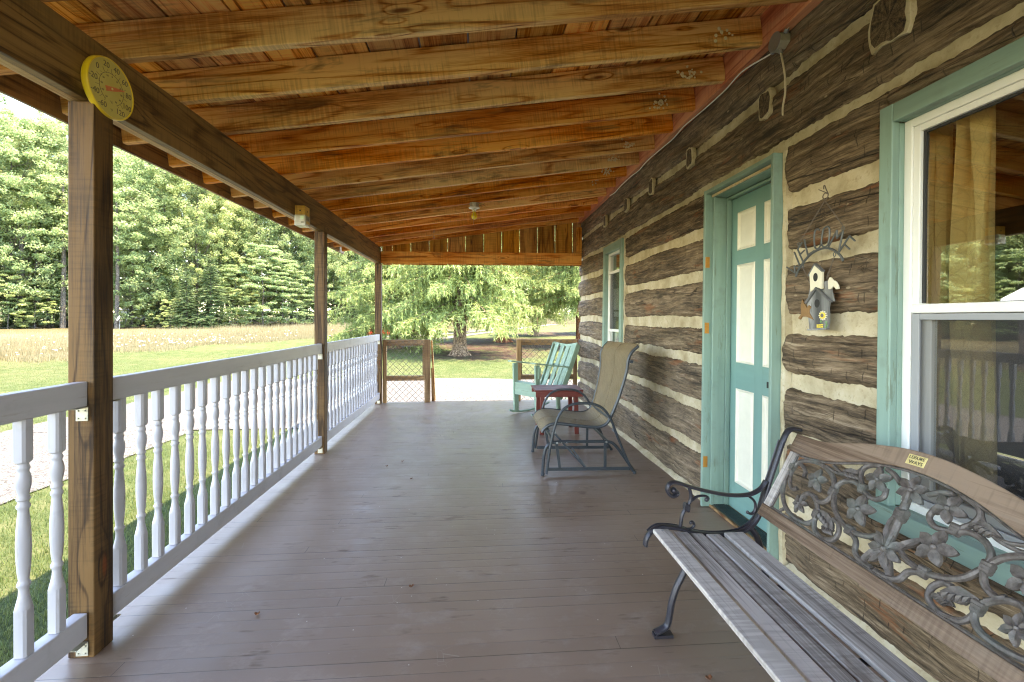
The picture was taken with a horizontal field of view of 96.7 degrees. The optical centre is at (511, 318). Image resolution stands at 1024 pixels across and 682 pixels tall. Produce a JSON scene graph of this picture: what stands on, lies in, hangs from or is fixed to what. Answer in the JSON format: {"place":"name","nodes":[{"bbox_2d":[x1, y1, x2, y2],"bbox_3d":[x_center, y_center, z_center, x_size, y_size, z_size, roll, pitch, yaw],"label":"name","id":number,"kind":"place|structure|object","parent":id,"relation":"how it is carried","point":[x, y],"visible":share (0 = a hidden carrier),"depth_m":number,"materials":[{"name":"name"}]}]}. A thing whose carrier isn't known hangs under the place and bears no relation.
{"place":"outdoors","nodes":[
{"label":"outdoors","id":0,"kind":"place"},
{"bbox_2d":[0,402,185,504],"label":"gravel drive","id":1,"kind":"structure","parent":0,"point":[40,462],"depth_m":5.36,"materials":[{"name":"grey gravel"}]},
{"bbox_2d":[0,95,568,313],"label":"sky","id":2,"kind":"structure","parent":0,"point":[27,110],"materials":[{"name":"white"}]},
{"bbox_2d":[0,317,575,364],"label":"meadow grass","id":3,"kind":"structure","parent":0,"point":[31,348],"depth_m":25.14,"materials":[{"name":"beige plant"}]},
{"bbox_2d":[33,378,579,432],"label":"gravel yard","id":4,"kind":"structure","parent":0,"point":[467,389],"depth_m":9.39,"materials":[{"name":"grey gravel"}]},
{"bbox_2d":[386,325,517,336],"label":"gravel track","id":5,"kind":"structure","parent":0,"point":[466,331],"depth_m":41.95,"materials":[{"name":"beige gravel"}]},
{"bbox_2d":[382,324,556,349],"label":"gravel road","id":6,"kind":"structure","parent":0,"point":[449,337],"depth_m":36.37,"materials":[{"name":"beige gravel"}]},
{"bbox_2d":[0,313,1023,666],"bbox_3d":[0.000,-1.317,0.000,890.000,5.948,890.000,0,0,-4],"label":"lawn","id":7,"kind":"structure","parent":0,"point":[482,349],"depth_m":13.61,"materials":[{"name":"green plant"}]},
{"bbox_2d":[0,242,32,323],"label":"edge tree","id":8,"kind":"object","parent":7,"relation":"on","point":[10,271],"visible":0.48,"depth_m":40.27,"materials":[{"name":"green plant"}]},
{"bbox_2d":[0,273,37,328],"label":"sapling","id":9,"kind":"object","parent":7,"relation":"on","point":[26,304],"visible":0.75,"depth_m":40.23,"materials":[{"name":"green plant"}]},
{"bbox_2d":[0,93,41,300],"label":"forest tree","id":10,"kind":"object","parent":7,"relation":"on","point":[9,233],"visible":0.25,"depth_m":41.94,"materials":[{"name":"green plant"}]},
{"bbox_2d":[0,274,41,327],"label":"hemlock tree","id":11,"kind":"object","parent":7,"relation":"on","point":[11,321],"visible":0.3,"depth_m":41.55,"materials":[{"name":"green plant"}]},
{"bbox_2d":[0,170,48,327],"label":"forest tree","id":12,"kind":"object","parent":7,"relation":"on","point":[26,206],"visible":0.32,"depth_m":41.86,"materials":[{"name":"green plant"}]},
{"bbox_2d":[0,121,53,309],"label":"forest tree","id":13,"kind":"object","parent":7,"relation":"on","point":[3,228],"visible":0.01,"depth_m":48.98,"materials":[{"name":"green plant"}]},
{"bbox_2d":[0,200,58,326],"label":"forest tree","id":14,"kind":"object","parent":7,"relation":"on","point":[36,251],"visible":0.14,"depth_m":43.90,"materials":[{"name":"green plant"}]},
{"bbox_2d":[0,156,59,315],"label":"forest tree","id":15,"kind":"object","parent":7,"relation":"on","point":[15,261],"depth_m":50.28,"materials":[{"name":"green plant"}]},
{"bbox_2d":[0,110,67,327],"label":"forest tree","id":16,"kind":"object","parent":7,"relation":"on","point":[46,140],"visible":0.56,"depth_m":40.94,"materials":[{"name":"green plant"}]},
{"bbox_2d":[0,110,67,327],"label":"forest tree","id":17,"kind":"object","parent":7,"relation":"on","point":[48,123],"visible":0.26,"depth_m":42.54,"materials":[{"name":"green plant"}]},
{"bbox_2d":[12,289,58,328],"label":"sapling","id":18,"kind":"object","parent":7,"relation":"on","point":[22,300],"visible":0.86,"depth_m":40.87,"materials":[{"name":"green plant"}]},
{"bbox_2d":[25,268,67,327],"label":"edge tree","id":19,"kind":"object","parent":7,"relation":"on","point":[57,316],"visible":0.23,"depth_m":43.13,"materials":[{"name":"green plant"}]},
{"bbox_2d":[10,174,114,327],"bbox_3d":[-42.100,-6.156,42.627,8.511,14.610,6.370,0,0,-4],"label":"forest tree","id":20,"kind":"object","parent":7,"relation":"on","point":[63,180],"visible":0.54,"depth_m":42.79,"materials":[{"name":"green plant"}]},
{"bbox_2d":[16,118,114,325],"bbox_3d":[-49.132,-10.724,49.952,9.830,23.314,9.706,0,0,21],"label":"forest tree","id":21,"kind":"object","parent":7,"relation":"on","point":[54,220],"visible":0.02,"depth_m":48.40,"materials":[{"name":"green plant"}]},
{"bbox_2d":[37,148,136,308],"bbox_3d":[-43.522,-8.469,47.065,8.474,19.028,8.564,0,0,-40],"label":"forest tree","id":22,"kind":"object","parent":7,"relation":"on","point":[54,236],"visible":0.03,"depth_m":45.51,"materials":[{"name":"green plant"}]},
{"bbox_2d":[51,146,157,310],"bbox_3d":[-45.759,-9.865,51.126,9.633,21.629,9.735,0,0,-5],"label":"forest tree","id":23,"kind":"object","parent":7,"relation":"on","point":[118,150],"visible":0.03,"depth_m":51.09,"materials":[{"name":"green plant"}]},
{"bbox_2d":[113,298,129,327],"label":"sapling","id":24,"kind":"object","parent":7,"relation":"on","point":[122,306],"visible":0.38,"depth_m":44.81,"materials":[{"name":"green plant"}]},
{"bbox_2d":[113,292,142,327],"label":"sapling","id":25,"kind":"object","parent":7,"relation":"on","point":[134,311],"visible":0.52,"depth_m":45.08,"materials":[{"name":"green plant"}]},
{"bbox_2d":[113,240,150,326],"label":"forest tree","id":26,"kind":"object","parent":7,"relation":"on","point":[127,271],"visible":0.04,"depth_m":47.71,"materials":[{"name":"green plant"}]},
{"bbox_2d":[120,299,147,326],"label":"sapling","id":27,"kind":"object","parent":7,"relation":"on","point":[127,300],"visible":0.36,"depth_m":46.62,"materials":[{"name":"green plant"}]},
{"bbox_2d":[113,187,161,328],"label":"forest tree","id":28,"kind":"object","parent":7,"relation":"on","point":[117,240],"visible":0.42,"depth_m":43.40,"materials":[{"name":"green plant"}]},
{"bbox_2d":[121,305,156,326],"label":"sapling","id":29,"kind":"object","parent":7,"relation":"on","point":[126,312],"visible":0.11,"depth_m":48.56,"materials":[{"name":"green plant"}]},
{"bbox_2d":[136,304,160,326],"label":"sapling","id":30,"kind":"object","parent":7,"relation":"on","point":[153,323],"visible":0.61,"depth_m":45.70,"materials":[{"name":"green plant"}]},
{"bbox_2d":[113,169,185,303],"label":"forest tree","id":31,"kind":"object","parent":7,"relation":"on","point":[166,245],"visible":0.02,"depth_m":55.40,"materials":[{"name":"green plant"}]},
{"bbox_2d":[113,151,189,327],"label":"forest tree","id":32,"kind":"object","parent":7,"relation":"on","point":[148,187],"visible":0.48,"depth_m":44.89,"materials":[{"name":"green plant"}]},
{"bbox_2d":[124,228,187,325],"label":"forest tree","id":33,"kind":"object","parent":7,"relation":"on","point":[145,249],"visible":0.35,"depth_m":46.59,"materials":[{"name":"green plant"}]},
{"bbox_2d":[145,296,176,326],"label":"sapling","id":34,"kind":"object","parent":7,"relation":"on","point":[150,314],"visible":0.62,"depth_m":45.52,"materials":[{"name":"green plant"}]},
{"bbox_2d":[146,284,179,327],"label":"hemlock tree","id":35,"kind":"object","parent":7,"relation":"on","point":[164,318],"visible":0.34,"depth_m":46.70,"materials":[{"name":"green plant"}]},
{"bbox_2d":[16,330,310,354],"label":"daisies","id":36,"kind":"object","parent":7,"relation":"on","point":[141,340],"visible":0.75,"depth_m":23.07,"materials":[{"name":"white plant"}]},
{"bbox_2d":[135,259,193,323],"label":"edge tree","id":37,"kind":"object","parent":7,"relation":"on","point":[159,289],"visible":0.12,"depth_m":47.95,"materials":[{"name":"green plant"}]},
{"bbox_2d":[113,151,218,313],"bbox_3d":[-36.458,-9.506,47.848,9.542,21.201,9.443,0,0,-36],"label":"forest tree","id":38,"kind":"object","parent":7,"relation":"on","point":[204,232],"visible":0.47,"depth_m":45.53,"materials":[{"name":"green plant"}]},
{"bbox_2d":[157,299,184,328],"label":"sapling","id":39,"kind":"object","parent":7,"relation":"on","point":[165,323],"visible":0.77,"depth_m":44.81,"materials":[{"name":"green plant"}]},
{"bbox_2d":[166,272,205,328],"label":"hemlock tree","id":40,"kind":"object","parent":7,"relation":"on","point":[187,308],"visible":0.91,"depth_m":44.67,"materials":[{"name":"green plant"}]},
{"bbox_2d":[153,170,226,322],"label":"forest tree","id":41,"kind":"object","parent":7,"relation":"on","point":[185,233],"visible":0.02,"depth_m":56.52,"materials":[{"name":"green plant"}]},
{"bbox_2d":[146,172,240,323],"bbox_3d":[-34.168,-9.575,49.323,8.868,21.302,8.981,0,0,-17],"label":"forest tree","id":42,"kind":"object","parent":7,"relation":"on","point":[224,215],"visible":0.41,"depth_m":47.88,"materials":[{"name":"green plant"}]},
{"bbox_2d":[183,255,236,328],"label":"hemlock tree","id":43,"kind":"object","parent":7,"relation":"on","point":[212,317],"visible":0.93,"depth_m":45.74,"materials":[{"name":"green plant"}]},
{"bbox_2d":[183,186,252,318],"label":"forest tree","id":44,"kind":"object","parent":7,"relation":"on","point":[213,250],"visible":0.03,"depth_m":56.89,"materials":[{"name":"green plant"}]},
{"bbox_2d":[186,191,266,322],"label":"forest tree","id":45,"kind":"object","parent":7,"relation":"on","point":[241,210],"visible":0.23,"depth_m":51.87,"materials":[{"name":"green plant"}]},
{"bbox_2d":[209,264,261,324],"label":"edge tree","id":46,"kind":"object","parent":7,"relation":"on","point":[226,268],"visible":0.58,"depth_m":49.03,"materials":[{"name":"green plant"}]},
{"bbox_2d":[228,289,261,326],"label":"sapling","id":47,"kind":"object","parent":7,"relation":"on","point":[238,292],"visible":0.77,"depth_m":48.51,"materials":[{"name":"green plant"}]},
{"bbox_2d":[213,209,287,323],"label":"forest tree","id":48,"kind":"object","parent":7,"relation":"on","point":[245,257],"depth_m":57.03,"materials":[{"name":"green plant"}]},
{"bbox_2d":[214,201,296,325],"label":"forest tree","id":49,"kind":"object","parent":7,"relation":"on","point":[262,232],"visible":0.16,"depth_m":53.17,"materials":[{"name":"green plant"}]},
{"bbox_2d":[224,242,298,326],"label":"edge tree","id":50,"kind":"object","parent":7,"relation":"on","point":[274,252],"visible":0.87,"depth_m":49.17,"materials":[{"name":"green plant"}]},
{"bbox_2d":[241,215,313,320],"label":"forest tree","id":51,"kind":"object","parent":7,"relation":"on","point":[300,260],"visible":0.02,"depth_m":58.09,"materials":[{"name":"green plant"}]},
{"bbox_2d":[254,259,310,324],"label":"edge tree","id":52,"kind":"object","parent":7,"relation":"on","point":[290,264],"visible":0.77,"depth_m":51.67,"materials":[{"name":"green plant"}]},
{"bbox_2d":[0,277,574,322],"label":"undergrowth","id":53,"kind":"object","parent":7,"relation":"on","point":[39,319],"visible":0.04,"depth_m":65.69,"materials":[{"name":"green plant"}]},
{"bbox_2d":[255,215,329,324],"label":"forest tree","id":54,"kind":"object","parent":7,"relation":"on","point":[287,255],"visible":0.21,"depth_m":54.69,"materials":[{"name":"green plant"}]},
{"bbox_2d":[273,270,313,324],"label":"edge tree","id":55,"kind":"object","parent":7,"relation":"on","point":[302,317],"visible":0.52,"depth_m":54.81,"materials":[{"name":"green plant"}]},
{"bbox_2d":[281,238,334,324],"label":"forest tree","id":56,"kind":"object","parent":7,"relation":"on","point":[304,250],"visible":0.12,"depth_m":59.16,"materials":[{"name":"green plant"}]},
{"bbox_2d":[283,228,347,301],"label":"forest tree","id":57,"kind":"object","parent":7,"relation":"on","point":[340,256],"visible":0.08,"depth_m":56.44,"materials":[{"name":"green plant"}]},
{"bbox_2d":[285,242,350,311],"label":"forest tree","id":58,"kind":"object","parent":7,"relation":"on","point":[327,291],"depth_m":67.37,"materials":[{"name":"green plant"}]},
{"bbox_2d":[312,266,354,321],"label":"edge tree","id":59,"kind":"object","parent":7,"relation":"on","point":[338,282],"visible":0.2,"depth_m":59.19,"materials":[{"name":"green plant"}]},
{"bbox_2d":[328,252,357,306],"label":"forest tree","id":60,"kind":"object","parent":7,"relation":"on","point":[349,271],"visible":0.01,"depth_m":68.19,"materials":[{"name":"green plant"}]},
{"bbox_2d":[330,289,358,323],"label":"sapling","id":61,"kind":"object","parent":7,"relation":"on","point":[334,316],"visible":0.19,"depth_m":59.45,"materials":[{"name":"green plant"}]},
{"bbox_2d":[327,251,368,316],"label":"forest tree","id":62,"kind":"object","parent":7,"relation":"on","point":[333,276],"visible":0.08,"depth_m":62.71,"materials":[{"name":"green plant"}]},
{"bbox_2d":[338,264,365,323],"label":"hemlock tree","id":63,"kind":"object","parent":7,"relation":"on","point":[354,302],"visible":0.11,"depth_m":61.45,"materials":[{"name":"green plant"}]},
{"bbox_2d":[348,252,399,287],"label":"forest tree","id":64,"kind":"object","parent":7,"relation":"on","point":[353,258],"visible":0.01,"depth_m":63.82,"materials":[{"name":"green plant"}]},
{"bbox_2d":[327,245,453,353],"bbox_3d":[-6.210,-4.274,23.274,6.957,12.316,7.966,0,0,-35],"label":"spruce tree","id":65,"kind":"object","parent":7,"relation":"on","point":[362,293],"visible":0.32,"depth_m":22.29,"materials":[{"name":"green plant"}]},
{"bbox_2d":[383,339,435,402],"bbox_3d":[-1.532,0.973,6.808,0.766,1.315,0.136,0,0,-4],"label":"fence panel","id":66,"kind":"object","parent":7,"relation":"on","point":[427,376],"visible":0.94,"depth_m":6.75,"materials":[{"name":"brown wood"}]},
{"bbox_2d":[382,236,543,356],"bbox_3d":[-2.317,-5.743,20.103,7.395,15.217,8.236,0,0,1],"label":"spruce tree","id":67,"kind":"object","parent":7,"relation":"on","point":[446,292],"visible":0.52,"depth_m":18.74,"materials":[{"name":"green plant"}]},
{"bbox_2d":[467,230,568,342],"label":"spruce tree","id":68,"kind":"object","parent":7,"relation":"on","point":[524,270],"visible":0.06,"depth_m":27.02,"materials":[{"name":"green plant"}]},
{"bbox_2d":[509,267,571,335],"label":"spruce tree","id":69,"kind":"object","parent":7,"relation":"on","point":[545,317],"visible":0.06,"depth_m":33.84,"materials":[{"name":"green plant"}]},
{"bbox_2d":[513,225,580,342],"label":"spruce tree","id":70,"kind":"object","parent":7,"relation":"on","point":[570,276],"visible":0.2,"depth_m":23.89,"materials":[{"name":"green plant"}]},
{"bbox_2d":[577,0,1023,681],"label":"log cabin","id":71,"kind":"object","parent":7,"relation":"on","point":[695,230],"visible":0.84,"depth_m":2.21,"materials":[{"name":"brown wood"}]},
{"bbox_2d":[0,0,822,265],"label":"porch roof","id":72,"kind":"structure","parent":71,"relation":"attached to","point":[408,130],"depth_m":2.60,"materials":[{"name":"brown wood"}]},
{"bbox_2d":[81,55,133,120],"bbox_3d":[-1.546,-0.880,1.746,0.026,0.226,0.226,0,0,-4],"label":"dial thermometer","id":73,"kind":"object","parent":72,"relation":"attached to","point":[107,88],"visible":1,"depth_m":1.73,"materials":[{"name":"yellow plastic"}]},
{"bbox_2d":[294,205,309,227],"bbox_3d":[-1.658,-0.804,3.600,0.084,0.156,0.110,0,0,-4],"label":"bee trap","id":74,"kind":"object","parent":72,"relation":"attached to","point":[302,217],"visible":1,"depth_m":3.55,"materials":[{"name":"brown wood"}]},
{"bbox_2d":[469,202,479,219],"bbox_3d":[-0.406,-1.119,4.888,0.121,0.239,0.121,0,0,-4],"label":"light bulb fitting","id":75,"kind":"object","parent":72,"relation":"attached to","point":[474,207],"visible":1,"depth_m":4.86,"materials":[{"name":"metal"}]},
{"bbox_2d":[602,238,623,345],"bbox_3d":[1.179,-0.154,5.213,0.131,1.408,0.743,1,0,-4],"label":"window","id":76,"kind":"structure","parent":71,"relation":"in","point":[613,298],"depth_m":5.38,"materials":[{"name":"teal paint"}]},
{"bbox_2d":[615,332,618,341],"bbox_3d":[1.279,0.310,5.218,0.057,0.360,0.556,0,0,-4],"label":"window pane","id":77,"kind":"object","parent":76,"relation":"attached to","point":[616,336],"visible":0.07,"depth_m":5.45,"materials":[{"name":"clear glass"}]},
{"bbox_2d":[610,54,769,195],"bbox_3d":[1.249,-1.404,3.827,0.022,0.051,2.912,0,0,-4],"label":"electric cable","id":78,"kind":"object","parent":71,"relation":"attached to","point":[699,113],"visible":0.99,"depth_m":3.07,"materials":[{"name":"white plastic"}]},
{"bbox_2d":[700,153,782,560],"bbox_3d":[1.405,0.202,2.687,0.223,2.093,0.722,1,0,-4],"label":"door","id":79,"kind":"structure","parent":71,"relation":"in","point":[743,256],"depth_m":2.86,"materials":[{"name":"teal paint"}]},
{"bbox_2d":[768,29,790,54],"bbox_3d":[1.362,-1.397,2.313,0.057,0.110,0.129,0,0,-4],"label":"junction box","id":80,"kind":"object","parent":71,"relation":"attached to","point":[779,42],"visible":1,"depth_m":2.29,"materials":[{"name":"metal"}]},
{"bbox_2d":[780,53,785,115],"bbox_3d":[1.363,-1.182,2.289,0.018,0.327,0.038,0,0,-4],"label":"electric cable","id":81,"kind":"object","parent":80,"relation":"hanging from","point":[784,72],"visible":1,"depth_m":2.28,"materials":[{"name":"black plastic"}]},
{"bbox_2d":[786,185,855,329],"bbox_3d":[1.360,-0.266,2.034,0.024,0.642,0.410,0,0,-4],"label":"welcome sign","id":82,"kind":"object","parent":71,"relation":"attached to","point":[815,310],"visible":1,"depth_m":2.01,"materials":[{"name":"grey paint"}]},
{"bbox_2d":[926,122,954,490],"bbox_3d":[1.551,-0.037,1.651,0.052,1.335,0.083,0,0,-30],"label":"curtain","id":83,"kind":"object","parent":71,"relation":"hanging from","point":[940,191],"visible":0.56,"depth_m":1.64,"materials":[{"name":"beige fabric"}]},
{"bbox_2d":[868,36,1023,595],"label":"window","id":84,"kind":"structure","parent":71,"relation":"in","point":[907,325],"depth_m":1.63,"materials":[{"name":"teal paint"}]},
{"bbox_2d":[949,105,997,506],"bbox_3d":[1.553,-0.037,1.534,0.062,1.335,0.118,0,0,-35],"label":"curtain","id":85,"kind":"object","parent":71,"relation":"hanging from","point":[972,342],"visible":0.81,"depth_m":1.52,"materials":[{"name":"beige fabric"}]},
{"bbox_3d":[-0.160,1.477,2.505,3.150,0.386,9.420,0,0,-4],"label":"porch skirt","id":86,"kind":"object","parent":7,"relation":"on","visible":0},
{"bbox_2d":[34,399,887,681],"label":"porch floor","id":87,"kind":"structure","parent":86,"relation":"on","point":[494,547],"depth_m":2.19,"materials":[{"name":"paint"}]},
{"bbox_2d":[0,382,87,681],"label":"porch railing","id":88,"kind":"object","parent":87,"relation":"on","point":[31,661],"visible":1,"depth_m":1.50,"materials":[{"name":"white paint"}]},
{"bbox_2d":[68,101,112,657],"bbox_3d":[-1.588,0.225,1.718,0.091,2.049,0.090,0,0,-4],"label":"porch post","id":89,"kind":"object","parent":87,"relation":"on","point":[90,351],"visible":0.95,"depth_m":1.68,"materials":[{"name":"brown wood"}]},
{"bbox_2d":[113,344,322,620],"bbox_3d":[-1.675,0.734,2.972,0.052,1.004,2.415,0,0,-4],"label":"porch railing","id":90,"kind":"object","parent":87,"relation":"on","point":[278,461],"visible":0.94,"depth_m":2.39,"materials":[{"name":"white paint"}]},
{"bbox_2d":[314,231,326,453],"bbox_3d":[-1.773,0.225,4.223,0.091,2.049,0.085,0,0,-4],"label":"porch post","id":91,"kind":"object","parent":87,"relation":"on","point":[320,287],"visible":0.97,"depth_m":4.18,"materials":[{"name":"brown wood"}]},
{"bbox_2d":[327,334,379,441],"bbox_3d":[-1.857,0.734,5.441,0.052,1.004,2.345,0,0,-4],"label":"porch railing","id":92,"kind":"object","parent":87,"relation":"on","point":[358,356],"visible":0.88,"depth_m":5.13,"materials":[{"name":"white paint"}]},
{"bbox_2d":[375,263,381,403],"bbox_3d":[-1.953,0.225,6.657,0.091,2.049,0.085,0,0,-4],"label":"porch post","id":93,"kind":"object","parent":87,"relation":"on","point":[378,298],"visible":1,"depth_m":6.62,"materials":[{"name":"brown wood"}]},
{"bbox_2d":[508,341,579,415],"bbox_3d":[0.442,0.786,6.040,0.906,0.920,0.516,0,0,-41],"label":"rocking chair","id":94,"kind":"object","parent":87,"relation":"on","point":[565,368],"visible":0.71,"depth_m":6.05,"materials":[{"name":"teal paint"}]},
{"bbox_2d":[516,339,576,400],"bbox_3d":[0.530,0.782,6.917,0.925,0.934,0.051,0,0,-4],"label":"fence panel","id":95,"kind":"object","parent":87,"relation":"on","point":[532,342],"visible":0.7,"depth_m":6.89,"materials":[{"name":"brown wood"}]},
{"bbox_2d":[531,385,582,434],"bbox_3d":[0.495,1.010,5.079,0.525,0.480,0.393,0,0,-4],"label":"side table","id":96,"kind":"object","parent":87,"relation":"on","point":[542,392],"visible":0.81,"depth_m":4.92,"materials":[{"name":"red paint"}]},
{"bbox_2d":[531,341,639,475],"bbox_3d":[0.611,0.730,3.966,0.815,1.038,0.730,0,0,-4],"label":"glider chair","id":97,"kind":"object","parent":87,"relation":"on","point":[598,413],"visible":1,"depth_m":3.88,"materials":[{"name":"beige fabric"}]},
{"bbox_2d":[643,427,1023,681],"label":"garden bench","id":98,"kind":"object","parent":87,"relation":"on","point":[781,634],"visible":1,"depth_m":1.28,"materials":[{"name":"grey wood"}]}
]}

